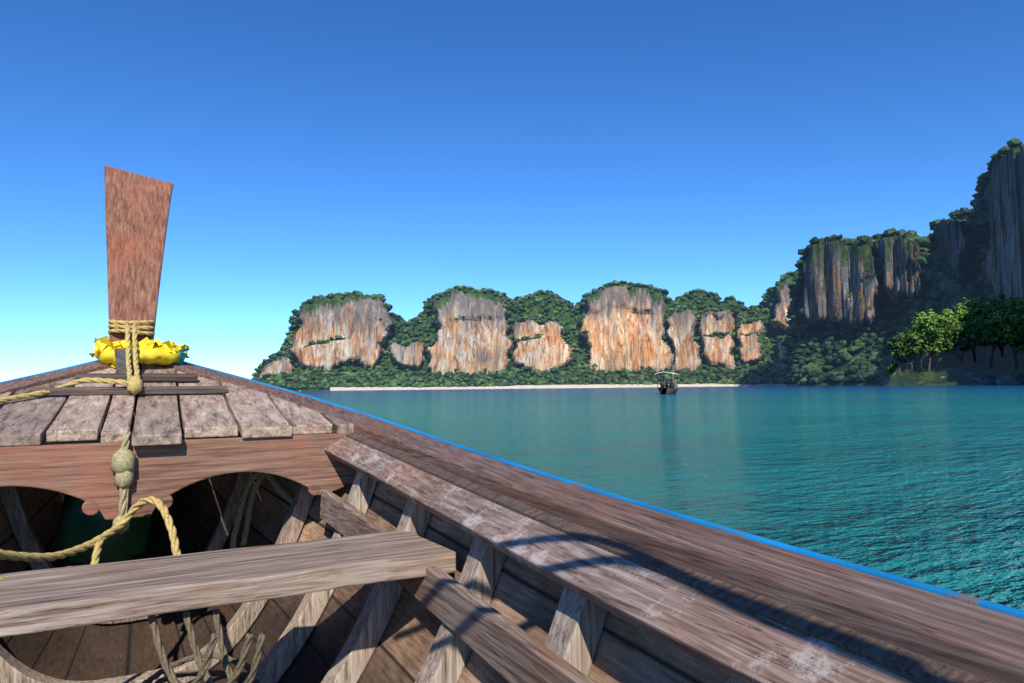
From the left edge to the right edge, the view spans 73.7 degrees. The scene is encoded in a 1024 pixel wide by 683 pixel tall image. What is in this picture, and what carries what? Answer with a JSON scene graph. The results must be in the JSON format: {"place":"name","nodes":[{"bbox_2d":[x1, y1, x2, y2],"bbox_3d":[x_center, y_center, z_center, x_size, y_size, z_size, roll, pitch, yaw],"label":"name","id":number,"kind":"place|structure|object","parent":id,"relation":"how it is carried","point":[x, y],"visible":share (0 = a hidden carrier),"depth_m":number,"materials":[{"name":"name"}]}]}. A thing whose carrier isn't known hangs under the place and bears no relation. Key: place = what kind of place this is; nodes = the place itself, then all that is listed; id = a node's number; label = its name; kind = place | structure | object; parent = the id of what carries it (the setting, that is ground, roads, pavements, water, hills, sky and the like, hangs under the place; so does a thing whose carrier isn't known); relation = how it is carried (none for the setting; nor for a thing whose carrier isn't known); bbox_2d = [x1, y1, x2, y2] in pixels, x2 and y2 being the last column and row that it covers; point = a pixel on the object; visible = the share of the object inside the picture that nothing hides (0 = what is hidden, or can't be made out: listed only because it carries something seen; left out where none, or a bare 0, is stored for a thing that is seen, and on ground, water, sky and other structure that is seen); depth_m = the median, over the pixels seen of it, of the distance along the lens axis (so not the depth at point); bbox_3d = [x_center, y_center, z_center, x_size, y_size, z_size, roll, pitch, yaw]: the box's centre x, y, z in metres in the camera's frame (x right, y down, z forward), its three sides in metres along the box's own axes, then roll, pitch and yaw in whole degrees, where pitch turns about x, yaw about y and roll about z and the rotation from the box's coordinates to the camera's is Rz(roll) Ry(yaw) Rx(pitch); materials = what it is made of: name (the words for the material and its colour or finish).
{"place":"outdoors","nodes":[
{"label":"outdoors","id":0,"kind":"place"},
{"bbox_2d":[97,346,180,364],"bbox_3d":[-1.502,0.061,2.762,0.305,0.078,0.251,1,-4,-27],"label":"flower garland","id":1,"kind":"object","parent":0,"point":[145,355],"visible":0.63,"depth_m":2.68},
{"bbox_2d":[175,348,189,364],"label":"cyan cloth strips","id":2,"kind":"object","parent":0,"point":[183,355],"visible":0.52,"depth_m":2.81,"materials":[{"name":"blue fabric"}]},
{"bbox_2d":[0,0,1023,381],"label":"sky","id":3,"kind":"structure","parent":0,"point":[408,152],"materials":[{"name":"blue"}]},
{"bbox_2d":[259,276,795,390],"bbox_3d":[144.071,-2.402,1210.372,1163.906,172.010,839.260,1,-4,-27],"label":"cliff","id":4,"kind":"structure","parent":0,"point":[620,334],"depth_m":1017.64,"materials":[{"name":"beige stone"}]},
{"bbox_2d":[251,271,792,389],"bbox_3d":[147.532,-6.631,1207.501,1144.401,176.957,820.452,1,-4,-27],"label":"forest canopy","id":5,"kind":"object","parent":4,"relation":"on","point":[423,380],"visible":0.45,"depth_m":1012.52,"materials":[{"name":"green plant"}]},
{"bbox_2d":[330,383,793,390],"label":"beach sand","id":6,"kind":"structure","parent":0,"point":[523,387],"depth_m":897.52,"materials":[{"name":"beige sand"}]},
{"bbox_2d":[554,369,776,384],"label":"beach palm","id":7,"kind":"object","parent":6,"relation":"on","point":[727,373],"depth_m":929.64,"materials":[{"name":"green plant"}]},
{"bbox_2d":[295,385,1023,610],"bbox_3d":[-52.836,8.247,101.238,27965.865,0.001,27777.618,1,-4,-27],"label":"sea water","id":8,"kind":"structure","parent":0,"point":[924,484],"depth_m":7.79,"materials":[{"name":"teal liquid"}]},
{"bbox_2d":[0,382,727,682],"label":"boat hull","id":9,"kind":"object","parent":8,"relation":"on","point":[526,598],"visible":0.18,"depth_m":2.02,"materials":[{"name":"brown wood"}]},
{"bbox_2d":[0,361,111,394],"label":"gunwale","id":10,"kind":"object","parent":9,"relation":"on","point":[28,382],"visible":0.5,"depth_m":2.46,"materials":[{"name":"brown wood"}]},
{"bbox_2d":[0,360,98,383],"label":"blue rub rail","id":11,"kind":"object","parent":10,"relation":"on","point":[47,372],"visible":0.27,"depth_m":2.55,"materials":[{"name":"paint"}]},
{"bbox_2d":[0,319,154,402],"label":"rope","id":12,"kind":"object","parent":9,"relation":"on","point":[134,384],"visible":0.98,"depth_m":2.50,"materials":[{"name":"beige fabric"}]},
{"bbox_2d":[0,496,181,578],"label":"rope loop","id":13,"kind":"object","parent":9,"relation":"on","point":[96,542],"visible":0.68,"depth_m":1.69,"materials":[{"name":"beige fabric"}]},
{"bbox_2d":[51,494,152,562],"bbox_3d":[-1.300,0.526,2.199,0.150,0.376,0.285,-4,-5,37],"label":"green jerrycan","id":14,"kind":"object","parent":9,"relation":"attached to","point":[76,525],"visible":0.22,"depth_m":2.11,"materials":[{"name":"green plastic"}]},
{"bbox_2d":[0,472,251,623],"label":"rib","id":15,"kind":"object","parent":9,"relation":"on","point":[26,535],"visible":0.31,"depth_m":2.21,"materials":[{"name":"brown wood"}]},
{"bbox_2d":[104,166,172,424],"bbox_3d":[-1.577,-0.204,2.862,0.264,1.094,0.206,1,-4,-27],"label":"prow post","id":16,"kind":"object","parent":9,"relation":"on","point":[137,207],"visible":0.62,"depth_m":2.87,"materials":[{"name":"brown wood"}]},
{"bbox_2d":[88,336,189,368],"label":"cloth strips","id":17,"kind":"object","parent":9,"relation":"on","point":[103,343],"visible":0.29,"depth_m":2.70,"materials":[{"name":"yellow fabric"}]},
{"bbox_2d":[0,483,313,682],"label":"rib","id":18,"kind":"object","parent":9,"relation":"on","point":[235,630],"visible":0.55,"depth_m":2.11,"materials":[{"name":"brown wood"}]},
{"bbox_2d":[0,433,356,519],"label":"crossbeam","id":19,"kind":"object","parent":9,"relation":"attached to","point":[86,474],"visible":0.77,"depth_m":1.89,"materials":[{"name":"brown wood"}]},
{"bbox_2d":[0,377,74,446],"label":"deck plank","id":20,"kind":"object","parent":19,"relation":"on","point":[26,421],"visible":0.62,"depth_m":1.98,"materials":[{"name":"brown wood"}]},
{"bbox_2d":[101,363,138,442],"bbox_3d":[-1.323,0.177,2.329,0.067,0.268,1.035,1,-4,-27],"label":"deck plank","id":21,"kind":"object","parent":19,"relation":"on","point":[118,421],"visible":0.6,"depth_m":2.04,"materials":[{"name":"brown wood"}]},
{"bbox_2d":[114,349,138,372],"bbox_3d":[-1.481,0.079,2.621,0.085,0.100,0.075,1,-4,-27],"label":"metal plate","id":22,"kind":"object","parent":21,"relation":"on","point":[120,356],"visible":0.43,"depth_m":2.60,"materials":[{"name":"grey metal"}]},
{"bbox_2d":[110,429,135,534],"bbox_3d":[-1.047,0.377,1.835,0.060,0.280,0.067,1,-4,-27],"label":"rope knot","id":23,"kind":"object","parent":19,"relation":"attached to","point":[123,463],"visible":0.96,"depth_m":1.82,"materials":[{"name":"beige fabric"}]},
{"bbox_2d":[177,371,237,437],"bbox_3d":[-1.083,0.196,2.391,0.142,0.221,0.936,1,-4,-27],"label":"deck plank","id":24,"kind":"object","parent":19,"relation":"on","point":[206,415],"visible":0.77,"depth_m":2.16,"materials":[{"name":"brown wood"}]},
{"bbox_2d":[0,530,455,636],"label":"bench seat","id":25,"kind":"object","parent":9,"relation":"on","point":[42,600],"visible":0.98,"depth_m":1.30,"materials":[{"name":"brown wood"}]},
{"bbox_2d":[148,609,265,682],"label":"rope cords","id":26,"kind":"object","parent":25,"relation":"on","point":[217,637],"visible":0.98,"depth_m":1.22,"materials":[{"name":"grey fabric"}]},
{"bbox_2d":[230,472,312,548],"bbox_3d":[-0.685,0.582,2.254,0.523,0.312,0.097,-2,-4,18],"label":"rope","id":27,"kind":"object","parent":9,"relation":"on","point":[274,483],"visible":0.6,"depth_m":2.31,"materials":[{"name":"grey fabric"}]},
{"bbox_2d":[242,471,376,682],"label":"rib","id":28,"kind":"object","parent":9,"relation":"on","point":[277,660],"visible":0.52,"depth_m":1.90,"materials":[{"name":"brown wood"}]},
{"bbox_2d":[0,652,258,682],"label":"rope coil","id":29,"kind":"object","parent":28,"relation":"on","point":[181,674],"depth_m":1.86,"materials":[{"name":"grey fabric"}]},
{"bbox_2d":[321,499,431,682],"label":"rib","id":30,"kind":"object","parent":9,"relation":"on","point":[350,663],"visible":0.59,"depth_m":1.63,"materials":[{"name":"brown wood"}]},
{"bbox_2d":[415,537,506,682],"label":"rib","id":31,"kind":"object","parent":9,"relation":"on","point":[447,656],"visible":0.56,"depth_m":1.35,"materials":[{"name":"brown wood"}]},
{"bbox_2d":[545,587,608,676],"bbox_3d":[-0.484,0.679,0.770,1.444,0.643,0.067,1,-4,-27],"label":"rib","id":32,"kind":"object","parent":9,"relation":"on","point":[575,631],"visible":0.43,"depth_m":1.07,"materials":[{"name":"brown wood"}]},
{"bbox_2d":[163,363,1023,682],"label":"gunwale","id":33,"kind":"object","parent":9,"relation":"on","point":[971,639],"visible":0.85,"depth_m":0.87,"materials":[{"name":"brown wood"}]},
{"bbox_2d":[184,361,1023,618],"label":"gunwale trim","id":34,"kind":"structure","parent":33,"relation":"on","point":[1008,610],"depth_m":1.00,"materials":[{"name":"paint"}]},
{"bbox_2d":[324,436,924,682],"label":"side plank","id":35,"kind":"object","parent":9,"relation":"on","point":[737,643],"visible":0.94,"depth_m":0.92,"materials":[{"name":"brown wood"}]},
{"bbox_2d":[5,430,335,446],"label":"deck beam","id":36,"kind":"structure","parent":35,"relation":"on","point":[98,440],"depth_m":1.87,"materials":[{"name":"brown wood"}]},
{"bbox_2d":[0,391,11,408],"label":"deck plank","id":37,"kind":"object","parent":36,"relation":"on","point":[7,394],"visible":0.41,"depth_m":2.21,"materials":[{"name":"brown wood"}]},
{"bbox_2d":[46,367,116,441],"bbox_3d":[-1.404,0.180,2.266,0.117,0.237,0.969,1,-4,-27],"label":"deck plank","id":38,"kind":"object","parent":36,"relation":"on","point":[80,417],"visible":0.72,"depth_m":2.00,"materials":[{"name":"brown wood"}]},
{"bbox_2d":[28,386,227,395],"bbox_3d":[-1.307,0.169,2.357,0.600,0.028,0.031,1,-4,-27],"label":"wooden slat","id":39,"kind":"object","parent":38,"relation":"on","point":[144,390],"visible":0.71,"depth_m":2.34,"materials":[{"name":"brown wood"}]},
{"bbox_2d":[75,373,197,381],"bbox_3d":[-1.391,0.134,2.542,0.400,0.031,0.043,1,-4,-27],"label":"wooden slat","id":40,"kind":"object","parent":38,"relation":"on","point":[161,377],"visible":0.74,"depth_m":2.55,"materials":[{"name":"brown wood"}]},
{"bbox_2d":[131,363,181,445],"bbox_3d":[-1.218,0.181,2.349,0.122,0.274,1.095,1,-4,-27],"label":"deck plank","id":41,"kind":"object","parent":36,"relation":"on","point":[157,420],"visible":0.7,"depth_m":2.10,"materials":[{"name":"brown wood"}]},
{"bbox_2d":[221,382,292,437],"bbox_3d":[-0.900,0.219,2.364,0.142,0.178,0.772,1,-4,-27],"label":"deck plank","id":42,"kind":"object","parent":36,"relation":"on","point":[256,414],"visible":0.88,"depth_m":2.21,"materials":[{"name":"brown wood"}]},
{"bbox_2d":[325,415,353,433],"bbox_3d":[-0.561,0.268,2.221,0.056,0.054,0.184,1,-4,-27],"label":"deck plank","id":43,"kind":"object","parent":36,"relation":"on","point":[340,426],"visible":0.73,"depth_m":2.15,"materials":[{"name":"brown wood"}]},
{"bbox_2d":[270,396,332,434],"bbox_3d":[-0.730,0.245,2.339,0.122,0.118,0.484,1,-4,-27],"label":"deck plank","id":44,"kind":"object","parent":35,"relation":"on","point":[301,420],"visible":0.79,"depth_m":2.21,"materials":[{"name":"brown wood"}]},
{"bbox_2d":[346,432,991,682],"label":"inwale recess","id":45,"kind":"object","parent":35,"relation":"on","point":[918,667],"visible":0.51,"depth_m":0.84,"materials":[{"name":"brown wood"}]},
{"bbox_2d":[726,676,739,682],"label":"rib","id":46,"kind":"object","parent":9,"relation":"on","point":[730,680],"visible":0.05,"depth_m":0.80,"materials":[{"name":"brown wood"}]},
{"bbox_2d":[658,365,677,393],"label":"boat","id":47,"kind":"object","parent":8,"relation":"on","point":[667,390],"visible":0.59,"depth_m":71.78,"materials":[{"name":"wood"}]},
{"bbox_2d":[659,379,673,394],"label":"longtail engine","id":48,"kind":"object","parent":47,"relation":"in","point":[663,384],"visible":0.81,"depth_m":69.50,"materials":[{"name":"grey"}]},
{"bbox_2d":[657,374,677,388],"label":"canopy posts","id":49,"kind":"object","parent":47,"relation":"on","point":[671,381],"visible":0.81,"depth_m":69.13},
{"bbox_2d":[655,372,679,374],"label":"boat canopy","id":50,"kind":"object","parent":49,"relation":"on","point":[661,373],"visible":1,"depth_m":70.15,"materials":[{"name":"white fabric"}]},
{"bbox_2d":[793,234,971,385],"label":"cliff","id":51,"kind":"structure","parent":0,"point":[841,282],"depth_m":642.38,"materials":[{"name":"grey stone"}]},
{"bbox_2d":[780,228,978,384],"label":"forest canopy","id":52,"kind":"object","parent":51,"relation":"on","point":[951,293],"visible":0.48,"depth_m":628.64,"materials":[{"name":"green plant"}]},
{"bbox_2d":[884,337,1023,385],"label":"headland","id":53,"kind":"structure","parent":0,"point":[950,368],"depth_m":297.09,"materials":[{"name":"green plant"}]},
{"bbox_2d":[885,362,895,373],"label":"islet bush","id":54,"kind":"object","parent":53,"relation":"on","point":[890,369],"visible":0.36,"depth_m":329.79,"materials":[{"name":"green plant"}]},
{"bbox_2d":[889,352,914,368],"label":"headland tree leaves","id":55,"kind":"object","parent":53,"relation":"on","point":[895,364],"visible":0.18,"depth_m":316.64,"materials":[{"name":"green plant"}]},
{"bbox_2d":[884,330,929,372],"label":"headland tree leaves","id":56,"kind":"object","parent":53,"relation":"on","point":[899,346],"depth_m":298.11,"materials":[{"name":"green plant"}]},
{"bbox_2d":[902,315,961,371],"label":"headland tree leaves","id":57,"kind":"object","parent":53,"relation":"on","point":[935,320],"depth_m":292.70,"materials":[{"name":"green plant"}]},
{"bbox_2d":[917,310,960,345],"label":"headland tree leaves","id":58,"kind":"object","parent":53,"relation":"on","point":[937,313],"visible":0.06,"depth_m":331.49,"materials":[{"name":"green plant"}]},
{"bbox_2d":[910,309,978,349],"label":"headland tree leaves","id":59,"kind":"object","parent":53,"relation":"on","point":[945,313],"depth_m":304.44,"materials":[{"name":"green plant"}]},
{"bbox_2d":[876,372,1023,385],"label":"shore rocks","id":60,"kind":"object","parent":53,"relation":"on","point":[1011,378],"visible":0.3,"depth_m":277.90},
{"bbox_2d":[940,310,970,332],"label":"headland tree leaves","id":61,"kind":"object","parent":53,"relation":"on","point":[961,321],"visible":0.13,"depth_m":323.65,"materials":[{"name":"green plant"}]},
{"bbox_2d":[937,321,991,363],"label":"headland tree leaves","id":62,"kind":"object","parent":53,"relation":"on","point":[971,331],"depth_m":290.78,"materials":[{"name":"green plant"}]},
{"bbox_2d":[945,307,991,362],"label":"headland tree leaves","id":63,"kind":"object","parent":53,"relation":"on","point":[968,312],"depth_m":315.10,"materials":[{"name":"green plant"}]},
{"bbox_2d":[953,297,993,321],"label":"headland tree leaves","id":64,"kind":"object","parent":53,"relation":"on","point":[960,306],"visible":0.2,"depth_m":335.41,"materials":[{"name":"green plant"}]},
{"bbox_2d":[964,304,1019,356],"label":"headland tree leaves","id":65,"kind":"object","parent":53,"relation":"on","point":[995,309],"depth_m":310.97,"materials":[{"name":"green plant"}]},
{"bbox_2d":[968,294,1016,319],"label":"headland tree leaves","id":66,"kind":"object","parent":53,"relation":"on","point":[1002,296],"visible":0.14,"depth_m":339.67,"materials":[{"name":"green plant"}]},
{"bbox_2d":[976,312,1023,368],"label":"headland tree leaves","id":67,"kind":"object","parent":53,"relation":"on","point":[994,340],"depth_m":296.44,"materials":[{"name":"green plant"}]},
{"bbox_2d":[979,295,1023,316],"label":"headland tree leaves","id":68,"kind":"object","parent":53,"relation":"on","point":[1015,300],"visible":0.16,"depth_m":330.11,"materials":[{"name":"green plant"}]},
{"bbox_2d":[981,312,1023,370],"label":"headland tree leaves","id":69,"kind":"object","parent":53,"relation":"on","point":[1000,331],"depth_m":291.85,"materials":[{"name":"green plant"}]},
{"bbox_2d":[990,299,1023,313],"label":"headland tree leaves","id":70,"kind":"object","parent":53,"relation":"on","point":[1005,302],"visible":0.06,"depth_m":319.30,"materials":[{"name":"green plant"}]},
{"bbox_2d":[991,304,1023,345],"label":"headland tree leaves","id":71,"kind":"object","parent":53,"relation":"on","point":[1014,308],"depth_m":298.62,"materials":[{"name":"green plant"}]},
{"bbox_2d":[933,146,1023,304],"bbox_3d":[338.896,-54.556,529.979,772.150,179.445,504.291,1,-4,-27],"label":"cliff","id":72,"kind":"structure","parent":0,"point":[1003,268],"depth_m":477.22,"materials":[{"name":"grey stone"}]},
{"bbox_2d":[925,138,1023,317],"bbox_3d":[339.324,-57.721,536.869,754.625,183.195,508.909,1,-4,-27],"label":"forest canopy","id":73,"kind":"object","parent":72,"relation":"on","point":[976,221],"visible":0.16,"depth_m":566.17,"materials":[{"name":"green plant"}]},
{"bbox_3d":[0.511,0.558,-1.141,1.458,0.604,0.065,1,-4,-27],"label":"rib","id":74,"kind":"object","parent":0,"visible":0},
{"bbox_2d":[320,490,595,682],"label":"wooden plank","id":75,"kind":"object","parent":74,"relation":"on","point":[506,649],"visible":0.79,"depth_m":1.22,"materials":[{"name":"brown wood"}]}
]}

